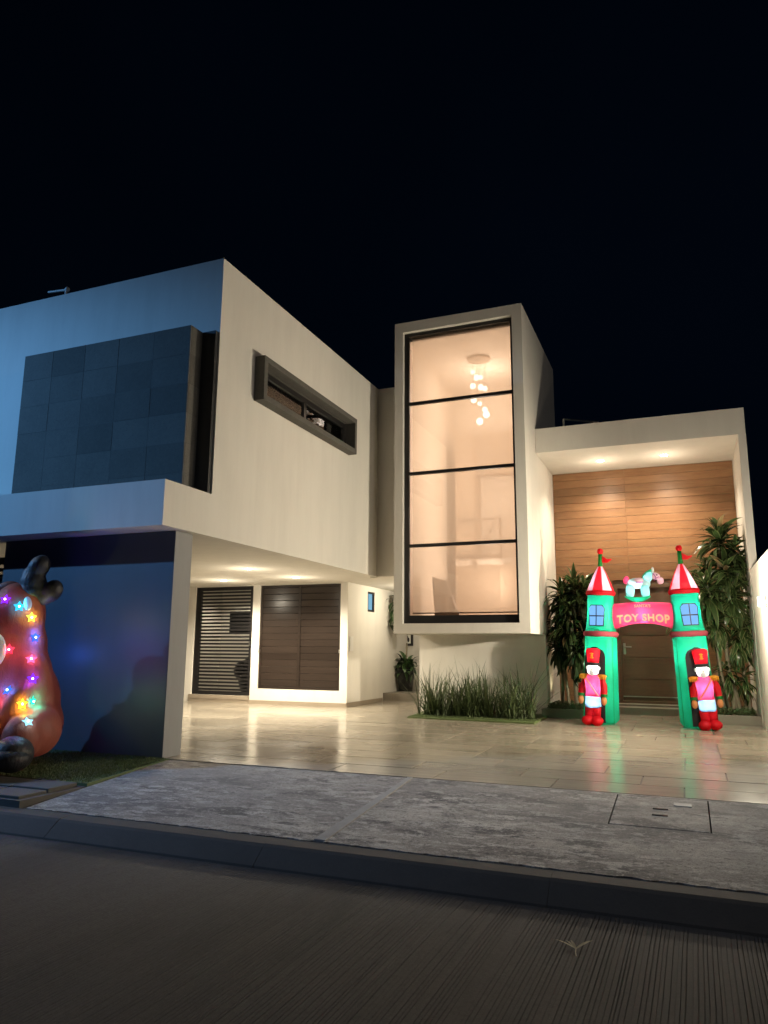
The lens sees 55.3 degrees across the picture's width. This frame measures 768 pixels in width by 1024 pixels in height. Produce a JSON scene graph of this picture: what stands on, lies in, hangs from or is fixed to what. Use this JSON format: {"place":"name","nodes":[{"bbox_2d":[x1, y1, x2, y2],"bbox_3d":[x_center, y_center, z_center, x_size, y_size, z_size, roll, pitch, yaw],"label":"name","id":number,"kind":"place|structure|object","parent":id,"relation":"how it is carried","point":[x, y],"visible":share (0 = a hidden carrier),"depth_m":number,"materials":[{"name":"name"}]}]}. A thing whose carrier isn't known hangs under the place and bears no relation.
{"place":"outdoors","nodes":[
{"label":"outdoors","id":0,"kind":"place"},
{"bbox_2d":[0,776,84,807],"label":"pavement","id":1,"kind":"structure","parent":0,"point":[16,792],"depth_m":6.97,"materials":[{"name":"concrete"}]},
{"bbox_2d":[0,749,168,786],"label":"lawn base","id":2,"kind":"object","parent":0,"point":[91,782],"visible":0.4,"depth_m":7.90,"materials":[{"name":"green plant"}]},
{"bbox_2d":[0,555,63,772],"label":"inflatable reindeer","id":3,"kind":"object","parent":2,"relation":"on","point":[31,719],"visible":1,"depth_m":8.21,"materials":[{"name":"brown fabric"}]},
{"bbox_2d":[0,834,767,1023],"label":"road","id":4,"kind":"structure","parent":0,"point":[94,935],"depth_m":3.79,"materials":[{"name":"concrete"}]},
{"bbox_2d":[559,940,592,956],"bbox_3d":[1.016,2.296,3.865,0.204,0.021,0.189,0,-11,2],"label":"fallen leaf","id":5,"kind":"object","parent":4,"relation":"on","point":[573,945],"visible":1,"depth_m":3.90,"materials":[{"name":"plant"}]},
{"bbox_2d":[0,0,767,580],"label":"sky","id":6,"kind":"structure","parent":0,"point":[599,168],"materials":[{"name":"black"}]},
{"bbox_2d":[23,760,767,895],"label":"sidewalk","id":7,"kind":"structure","parent":0,"point":[565,830],"depth_m":5.98,"materials":[{"name":"concrete"}]},
{"bbox_2d":[609,795,710,832],"bbox_3d":[2.262,2.481,5.997,0.728,0.121,0.880,-4,-11,22],"label":"inspection cover","id":8,"kind":"object","parent":7,"relation":"on","point":[666,813],"visible":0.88,"depth_m":5.95,"materials":[{"name":"concrete"}]},
{"bbox_2d":[167,701,767,803],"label":"driveway","id":9,"kind":"structure","parent":0,"point":[668,756],"depth_m":9.34,"materials":[{"name":"tile"}]},
{"bbox_2d":[234,659,247,691],"bbox_3d":[-3.073,3.726,16.992,0.810,1.180,0.600,-4,-11,22],"label":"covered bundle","id":10,"kind":"object","parent":9,"relation":"on","point":[242,673],"visible":0.18,"depth_m":16.79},
{"bbox_2d":[0,258,762,757],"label":"house","id":11,"kind":"structure","parent":9,"relation":"on","point":[178,444],"depth_m":13.11,"materials":[{"name":"beige paint"}]},
{"bbox_2d":[48,287,69,293],"bbox_3d":[-5.077,-3.305,11.418,0.431,0.368,0.080,-4,-11,22],"label":"roof pipe","id":12,"kind":"object","parent":11,"relation":"attached to","point":[66,289],"visible":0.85,"depth_m":11.40,"materials":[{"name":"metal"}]},
{"bbox_2d":[229,611,249,631],"bbox_3d":[-3.145,2.594,17.249,0.870,0.500,0.480,-4,-11,22],"label":"cabinet","id":13,"kind":"object","parent":11,"relation":"attached to","point":[239,621],"visible":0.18,"depth_m":17.09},
{"bbox_2d":[258,584,340,690],"bbox_3d":[-1.839,2.707,15.950,2.000,2.245,0.080,-4,-11,22],"label":"shutter door","id":14,"kind":"structure","parent":11,"relation":"in","point":[299,649],"depth_m":15.94,"materials":[{"name":"wood"}]},
{"bbox_2d":[267,374,343,441],"bbox_3d":[-1.343,-1.655,12.177,0.060,0.500,3.080,-4,-11,22],"label":"slot window","id":15,"kind":"structure","parent":11,"relation":"in","point":[276,389],"depth_m":12.17,"materials":[{"name":"black glass"}]},
{"bbox_2d":[368,592,373,611],"bbox_3d":[-0.330,2.060,16.779,0.060,0.445,0.390,-4,-11,22],"label":"small window","id":16,"kind":"structure","parent":11,"relation":"in","point":[370,595],"depth_m":16.84,"materials":[{"name":"blue glass"}]},
{"bbox_2d":[386,595,397,634],"bbox_3d":[0.362,2.418,17.601,0.731,1.074,0.673,-10,-15,43],"label":"hanging plant","id":17,"kind":"object","parent":11,"relation":"hanging from","point":[391,620],"visible":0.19,"depth_m":17.62,"materials":[{"name":"green plant"}]},
{"bbox_2d":[395,643,418,691],"bbox_3d":[0.596,3.783,17.883,0.845,1.151,0.671,-4,-11,22],"label":"potted plant","id":18,"kind":"object","parent":11,"relation":"on","point":[404,672],"visible":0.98,"depth_m":17.74,"materials":[{"name":"green plant"}]},
{"bbox_2d":[407,634,412,645],"bbox_3d":[0.531,3.259,18.804,0.460,0.340,0.030,-4,-11,22],"label":"picture frame","id":19,"kind":"object","parent":11,"relation":"attached to","point":[410,640],"visible":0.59,"depth_m":18.74,"materials":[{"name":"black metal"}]},
{"bbox_2d":[404,317,519,623],"bbox_3d":[1.407,-0.801,13.735,2.170,5.711,0.060,-4,-11,22],"label":"stair window","id":20,"kind":"structure","parent":11,"relation":"in","point":[506,618],"depth_m":13.75,"materials":[{"name":"black metal"}]},
{"bbox_2d":[563,418,598,425],"bbox_3d":[3.845,-1.571,14.316,0.684,0.620,0.040,-4,-11,22],"label":"roof pipe","id":21,"kind":"object","parent":11,"relation":"on","point":[564,419],"visible":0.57,"depth_m":14.37,"materials":[{"name":"metal"}]},
{"bbox_2d":[613,583,677,704],"bbox_3d":[5.323,2.594,14.526,1.410,2.347,0.124,-4,-11,22],"label":"entry door","id":22,"kind":"structure","parent":11,"relation":"in","point":[646,664],"depth_m":14.55,"materials":[{"name":"wood"}]},
{"bbox_2d":[407,711,547,723],"bbox_3d":[1.672,3.715,13.320,2.429,0.050,1.590,-4,-11,22],"label":"grass mat","id":23,"kind":"object","parent":9,"relation":"on","point":[540,717],"depth_m":12.68,"materials":[{"name":"green plant"}]},
{"bbox_2d":[408,714,537,721],"bbox_3d":[1.563,3.616,12.905,2.256,0.022,0.486,-4,-11,22],"label":"turf pile","id":24,"kind":"object","parent":23,"relation":"on","point":[459,717],"visible":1,"depth_m":12.88,"materials":[{"name":"green plant"}]},
{"bbox_2d":[393,654,561,719],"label":"tall grass","id":25,"kind":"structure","parent":23,"relation":"on","point":[470,704],"depth_m":13.14,"materials":[{"name":"green plant"}]},
{"bbox_2d":[542,707,583,718],"bbox_3d":[3.719,3.804,13.955,1.120,0.200,1.720,-4,-11,22],"label":"planter","id":26,"kind":"object","parent":9,"relation":"on","point":[567,713],"visible":0.26,"depth_m":13.24,"materials":[{"name":"concrete"}]},
{"bbox_2d":[547,700,583,709],"bbox_3d":[3.615,3.619,13.701,0.980,0.141,1.116,-4,-11,22],"label":"ground cover","id":27,"kind":"object","parent":26,"relation":"on","point":[558,704],"visible":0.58,"depth_m":13.45,"materials":[{"name":"green plant"}]},
{"bbox_2d":[544,562,594,708],"bbox_3d":[3.636,2.347,13.867,1.447,2.775,1.180,-4,-11,22],"label":"dracaena","id":28,"kind":"object","parent":26,"relation":"on","point":[568,604],"visible":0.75,"depth_m":13.79,"materials":[{"name":"green plant"}]},
{"bbox_2d":[578,545,723,730],"bbox_3d":[4.346,2.035,12.199,2.205,2.969,0.750,-4,-11,22],"label":"inflatable archway","id":29,"kind":"object","parent":9,"relation":"on","point":[698,685],"visible":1,"depth_m":12.10,"materials":[{"name":"green fabric"}]},
{"bbox_2d":[718,711,761,725],"bbox_3d":[6.066,3.644,13.014,1.006,0.200,1.720,-4,-11,22],"label":"planter","id":30,"kind":"object","parent":9,"relation":"on","point":[740,720],"visible":0.23,"depth_m":12.17,"materials":[{"name":"concrete"}]},
{"bbox_2d":[665,513,759,713],"bbox_3d":[5.831,1.767,12.931,1.773,3.615,1.494,-4,-11,22],"label":"dracaena","id":31,"kind":"object","parent":30,"relation":"on","point":[723,603],"visible":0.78,"depth_m":12.75,"materials":[{"name":"green plant"}]},
{"bbox_2d":[716,705,756,715],"bbox_3d":[5.962,3.458,12.763,0.921,0.144,1.120,-4,-11,22],"label":"ground cover","id":32,"kind":"object","parent":30,"relation":"on","point":[735,711],"visible":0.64,"depth_m":12.37,"materials":[{"name":"green plant"}]},
{"bbox_2d":[750,549,767,730],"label":"boundary wall","id":33,"kind":"structure","parent":9,"relation":"on","point":[759,576],"depth_m":11.20,"materials":[{"name":"beige paint"}]},
{"bbox_2d":[757,595,766,607],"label":"wall lamp","id":34,"kind":"object","parent":33,"relation":"attached to","point":[761,601],"visible":1,"depth_m":10.19,"materials":[{"name":"white ceramic"}]},
{"label":"ground","id":35,"kind":"structure","parent":0,"visible":0},
{"bbox_2d":[0,806,767,937],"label":"kerb","id":36,"kind":"structure","parent":35,"relation":"on","point":[713,910],"depth_m":4.92,"materials":[{"name":"concrete"}]}
]}

